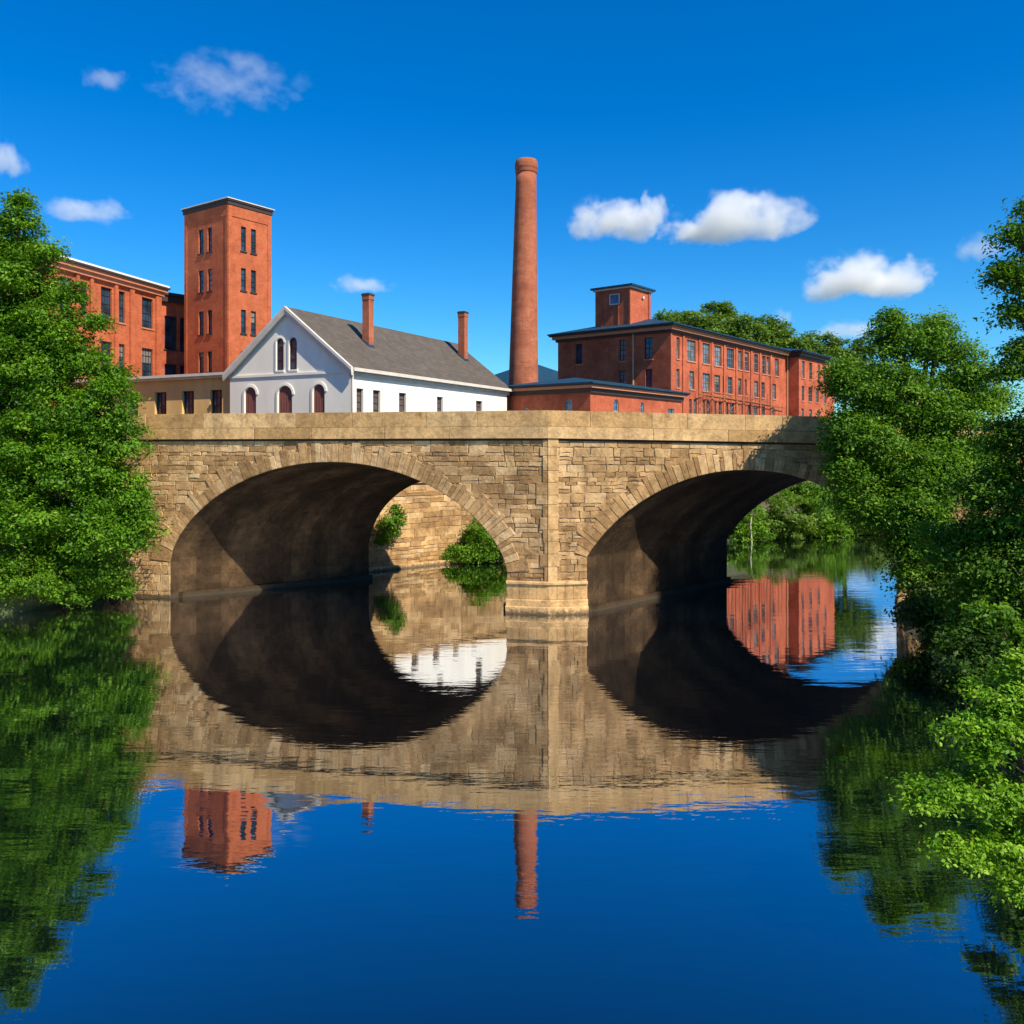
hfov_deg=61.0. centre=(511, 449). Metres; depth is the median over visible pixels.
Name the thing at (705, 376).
window
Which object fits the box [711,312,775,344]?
hill tree
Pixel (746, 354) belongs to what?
window
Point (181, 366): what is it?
window
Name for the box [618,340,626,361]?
window
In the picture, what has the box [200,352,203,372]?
window
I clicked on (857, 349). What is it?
hill tree
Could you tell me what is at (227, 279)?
brick tower
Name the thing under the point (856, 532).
bush
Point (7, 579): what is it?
shrub
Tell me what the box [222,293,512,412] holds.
gabled house
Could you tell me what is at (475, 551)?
bush
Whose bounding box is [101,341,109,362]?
window
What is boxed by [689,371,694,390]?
window
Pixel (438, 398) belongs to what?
window
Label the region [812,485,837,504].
bush
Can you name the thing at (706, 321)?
hill tree
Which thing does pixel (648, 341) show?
window
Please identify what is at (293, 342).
window
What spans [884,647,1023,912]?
shrub
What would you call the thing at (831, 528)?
bush
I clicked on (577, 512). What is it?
stone bridge
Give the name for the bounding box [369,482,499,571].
retaining wall
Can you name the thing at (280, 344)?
window
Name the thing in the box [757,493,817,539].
bush
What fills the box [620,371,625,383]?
window
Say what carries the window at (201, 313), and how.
in the brick tower
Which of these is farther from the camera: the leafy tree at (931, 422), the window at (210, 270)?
the window at (210, 270)
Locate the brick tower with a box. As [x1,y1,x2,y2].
[181,196,274,373]
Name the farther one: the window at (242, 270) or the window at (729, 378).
the window at (729, 378)
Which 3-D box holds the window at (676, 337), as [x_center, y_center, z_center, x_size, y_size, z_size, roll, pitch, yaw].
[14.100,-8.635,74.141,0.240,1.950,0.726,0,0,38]
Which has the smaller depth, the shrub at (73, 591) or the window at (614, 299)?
the shrub at (73, 591)
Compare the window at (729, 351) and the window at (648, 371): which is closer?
the window at (648, 371)
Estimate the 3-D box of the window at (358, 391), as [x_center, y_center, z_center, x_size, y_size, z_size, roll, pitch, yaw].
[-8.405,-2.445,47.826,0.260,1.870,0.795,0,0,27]
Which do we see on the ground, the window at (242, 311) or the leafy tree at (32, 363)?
the leafy tree at (32, 363)
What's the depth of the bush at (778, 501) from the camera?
69.67 m
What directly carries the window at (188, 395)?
in the ochre annexe
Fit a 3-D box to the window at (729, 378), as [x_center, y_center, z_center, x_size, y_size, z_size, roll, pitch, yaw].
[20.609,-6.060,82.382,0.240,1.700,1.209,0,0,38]
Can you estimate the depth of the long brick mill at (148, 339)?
65.06 m
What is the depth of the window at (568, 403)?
61.14 m
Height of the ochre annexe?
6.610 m
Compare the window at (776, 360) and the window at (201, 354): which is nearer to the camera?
the window at (201, 354)
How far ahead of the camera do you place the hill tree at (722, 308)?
120.24 m
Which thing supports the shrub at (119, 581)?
on the ground
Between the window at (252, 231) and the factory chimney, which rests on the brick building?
the factory chimney
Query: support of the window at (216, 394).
in the ochre annexe
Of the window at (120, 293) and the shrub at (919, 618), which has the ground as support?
the shrub at (919, 618)
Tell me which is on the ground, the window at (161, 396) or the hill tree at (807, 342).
the hill tree at (807, 342)
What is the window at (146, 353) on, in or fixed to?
in the long brick mill at (148, 339)
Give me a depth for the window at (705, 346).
78.61 m
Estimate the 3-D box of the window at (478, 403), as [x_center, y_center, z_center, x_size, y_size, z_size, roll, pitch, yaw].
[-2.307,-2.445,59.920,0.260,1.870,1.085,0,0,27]
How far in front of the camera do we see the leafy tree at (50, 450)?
35.30 m
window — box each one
[60,276,69,312]
[101,287,111,321]
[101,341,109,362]
[118,291,126,324]
[119,344,122,367]
[129,395,137,413]
[141,297,153,330]
[142,348,151,375]
[157,392,165,413]
[164,316,177,350]
[164,364,175,374]
[179,318,183,351]
[180,365,183,373]
[184,391,193,413]
[197,229,203,254]
[197,270,203,293]
[197,311,203,335]
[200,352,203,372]
[206,228,212,253]
[206,269,212,292]
[206,310,212,334]
[206,351,212,372]
[208,390,222,413]
[240,227,246,252]
[240,268,246,292]
[240,310,246,334]
[250,229,256,254]
[250,270,256,293]
[250,311,256,335]
[275,338,284,371]
[288,337,297,371]
[356,388,361,411]
[373,390,378,411]
[399,393,404,411]
[437,397,440,410]
[476,401,480,410]
[566,399,571,410]
[574,344,582,365]
[609,293,619,304]
[614,399,617,411]
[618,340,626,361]
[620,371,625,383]
[643,337,652,360]
[646,369,651,386]
[676,337,680,359]
[676,369,680,388]
[687,340,696,362]
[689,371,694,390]
[702,343,710,365]
[702,373,710,392]
[714,345,722,367]
[714,375,718,393]
[726,348,734,369]
[728,377,733,394]
[738,351,742,370]
[738,379,741,395]
[745,352,749,371]
[754,354,758,373]
[754,381,758,397]
[761,382,765,398]
[762,356,766,374]
[766,357,769,375]
[772,384,776,399]
[775,359,778,376]
[802,361,804,378]
[808,387,812,402]
[809,363,812,380]
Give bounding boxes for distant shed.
[495,365,557,384]
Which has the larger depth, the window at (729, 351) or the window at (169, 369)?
the window at (729, 351)
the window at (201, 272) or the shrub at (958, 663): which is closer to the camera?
the shrub at (958, 663)
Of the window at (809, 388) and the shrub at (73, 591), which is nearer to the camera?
the shrub at (73, 591)
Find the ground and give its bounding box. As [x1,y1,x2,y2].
[0,460,1023,760]
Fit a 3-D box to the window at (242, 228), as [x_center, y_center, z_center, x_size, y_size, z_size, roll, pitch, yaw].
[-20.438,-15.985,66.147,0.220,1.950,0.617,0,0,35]
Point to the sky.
(822, 166)
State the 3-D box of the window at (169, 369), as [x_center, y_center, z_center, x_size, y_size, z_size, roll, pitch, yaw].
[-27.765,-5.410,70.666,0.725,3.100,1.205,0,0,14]
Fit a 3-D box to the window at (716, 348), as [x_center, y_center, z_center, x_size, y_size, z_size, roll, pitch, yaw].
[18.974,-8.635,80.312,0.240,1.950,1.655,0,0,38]
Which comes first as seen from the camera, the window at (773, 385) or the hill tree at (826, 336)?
the window at (773, 385)
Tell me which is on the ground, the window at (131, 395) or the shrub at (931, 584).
the shrub at (931, 584)
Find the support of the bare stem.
in the river water
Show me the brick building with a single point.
(574, 394)
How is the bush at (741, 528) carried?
on the ground
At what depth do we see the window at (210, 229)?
66.49 m
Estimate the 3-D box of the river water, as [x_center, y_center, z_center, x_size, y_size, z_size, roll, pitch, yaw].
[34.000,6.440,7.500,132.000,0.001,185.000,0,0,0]
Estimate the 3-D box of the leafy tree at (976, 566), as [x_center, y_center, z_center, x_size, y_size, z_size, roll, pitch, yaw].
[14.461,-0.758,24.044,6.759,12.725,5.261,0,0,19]
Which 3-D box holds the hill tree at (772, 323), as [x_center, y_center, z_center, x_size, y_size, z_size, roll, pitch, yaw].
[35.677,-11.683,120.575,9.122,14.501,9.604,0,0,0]
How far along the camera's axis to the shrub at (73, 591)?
35.01 m
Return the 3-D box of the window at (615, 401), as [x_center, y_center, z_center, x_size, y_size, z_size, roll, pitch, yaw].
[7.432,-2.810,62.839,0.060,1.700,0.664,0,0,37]
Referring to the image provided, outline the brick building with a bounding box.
[507,378,690,412]
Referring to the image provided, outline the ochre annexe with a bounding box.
[63,372,229,414]
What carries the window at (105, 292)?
in the long brick mill at (148, 339)
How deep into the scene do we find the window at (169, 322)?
70.72 m
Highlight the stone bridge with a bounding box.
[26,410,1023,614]
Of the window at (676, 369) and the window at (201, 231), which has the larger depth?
the window at (676, 369)
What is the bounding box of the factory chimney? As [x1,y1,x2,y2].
[509,157,537,384]
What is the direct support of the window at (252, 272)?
in the brick tower
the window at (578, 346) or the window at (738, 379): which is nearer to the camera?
the window at (578, 346)
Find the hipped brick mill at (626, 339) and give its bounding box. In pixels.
[547,283,840,416]
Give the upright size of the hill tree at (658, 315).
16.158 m
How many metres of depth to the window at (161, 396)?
54.07 m
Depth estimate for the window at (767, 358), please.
89.88 m
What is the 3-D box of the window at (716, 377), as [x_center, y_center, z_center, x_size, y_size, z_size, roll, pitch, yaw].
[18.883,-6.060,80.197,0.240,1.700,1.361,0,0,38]
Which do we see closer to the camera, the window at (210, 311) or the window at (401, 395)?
the window at (401, 395)
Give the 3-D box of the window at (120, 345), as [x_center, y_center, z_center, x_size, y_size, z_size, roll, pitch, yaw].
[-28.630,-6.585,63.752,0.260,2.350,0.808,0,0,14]
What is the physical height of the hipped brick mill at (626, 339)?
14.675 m
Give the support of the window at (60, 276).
in the long brick mill at (148, 339)
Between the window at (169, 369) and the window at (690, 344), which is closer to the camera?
the window at (169, 369)
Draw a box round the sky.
[0,0,1023,419]
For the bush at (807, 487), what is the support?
on the ground
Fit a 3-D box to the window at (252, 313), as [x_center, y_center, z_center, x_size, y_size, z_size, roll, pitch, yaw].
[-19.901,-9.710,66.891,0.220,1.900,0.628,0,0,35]
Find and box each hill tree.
[651,308,678,320]
[664,309,729,333]
[689,300,741,336]
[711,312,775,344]
[755,314,798,348]
[769,325,828,353]
[800,330,851,363]
[820,335,876,407]
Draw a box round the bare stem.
[750,510,752,542]
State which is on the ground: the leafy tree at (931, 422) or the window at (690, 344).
the leafy tree at (931, 422)
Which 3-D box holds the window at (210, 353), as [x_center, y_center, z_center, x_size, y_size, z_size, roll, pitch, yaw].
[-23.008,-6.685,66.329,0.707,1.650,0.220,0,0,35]
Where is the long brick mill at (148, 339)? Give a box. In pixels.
[3,255,183,438]
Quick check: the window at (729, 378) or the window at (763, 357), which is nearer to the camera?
the window at (729, 378)
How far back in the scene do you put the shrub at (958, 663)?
22.91 m
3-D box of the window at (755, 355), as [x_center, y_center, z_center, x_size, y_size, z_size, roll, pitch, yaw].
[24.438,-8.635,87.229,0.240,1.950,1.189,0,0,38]
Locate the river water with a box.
[0,534,1023,1023]
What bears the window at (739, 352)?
in the hipped brick mill at (626, 339)
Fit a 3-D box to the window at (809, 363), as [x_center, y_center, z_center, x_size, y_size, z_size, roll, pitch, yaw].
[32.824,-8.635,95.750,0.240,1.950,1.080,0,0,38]
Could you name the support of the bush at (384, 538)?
on the retaining wall
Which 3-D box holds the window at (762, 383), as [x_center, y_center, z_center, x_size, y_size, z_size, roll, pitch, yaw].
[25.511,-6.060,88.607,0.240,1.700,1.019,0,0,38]
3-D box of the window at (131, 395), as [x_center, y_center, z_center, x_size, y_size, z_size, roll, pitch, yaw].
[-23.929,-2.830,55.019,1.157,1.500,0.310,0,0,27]
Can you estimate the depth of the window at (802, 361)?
94.20 m
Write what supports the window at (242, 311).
in the brick tower
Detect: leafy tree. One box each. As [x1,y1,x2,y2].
[0,186,140,447]
[0,368,174,600]
[808,305,1023,600]
[901,195,1023,652]
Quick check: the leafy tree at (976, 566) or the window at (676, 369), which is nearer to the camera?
the leafy tree at (976, 566)
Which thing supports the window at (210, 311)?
in the brick tower
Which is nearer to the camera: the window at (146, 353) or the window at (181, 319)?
the window at (146, 353)
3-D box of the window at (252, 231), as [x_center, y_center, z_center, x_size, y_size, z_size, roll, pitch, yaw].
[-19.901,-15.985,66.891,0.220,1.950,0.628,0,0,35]
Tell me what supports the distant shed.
on the ground
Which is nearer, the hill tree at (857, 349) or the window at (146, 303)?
the window at (146, 303)
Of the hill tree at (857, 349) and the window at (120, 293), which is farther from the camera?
the hill tree at (857, 349)
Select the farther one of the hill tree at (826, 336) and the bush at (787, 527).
the hill tree at (826, 336)
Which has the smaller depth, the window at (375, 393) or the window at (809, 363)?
the window at (375, 393)
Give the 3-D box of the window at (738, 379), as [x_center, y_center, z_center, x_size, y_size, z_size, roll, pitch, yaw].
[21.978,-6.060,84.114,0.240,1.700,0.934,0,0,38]
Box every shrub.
[0,541,24,601]
[0,544,70,605]
[27,548,105,609]
[73,557,142,603]
[884,585,969,653]
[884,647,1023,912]
[892,566,962,607]
[923,620,1018,691]
[958,600,1023,679]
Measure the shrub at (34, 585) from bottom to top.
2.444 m
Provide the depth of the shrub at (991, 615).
16.46 m
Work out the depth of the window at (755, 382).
87.46 m
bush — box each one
[371,503,408,547]
[441,516,504,563]
[727,505,775,542]
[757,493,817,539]
[761,495,792,508]
[778,481,833,507]
[792,495,854,537]
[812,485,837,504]
[839,512,881,534]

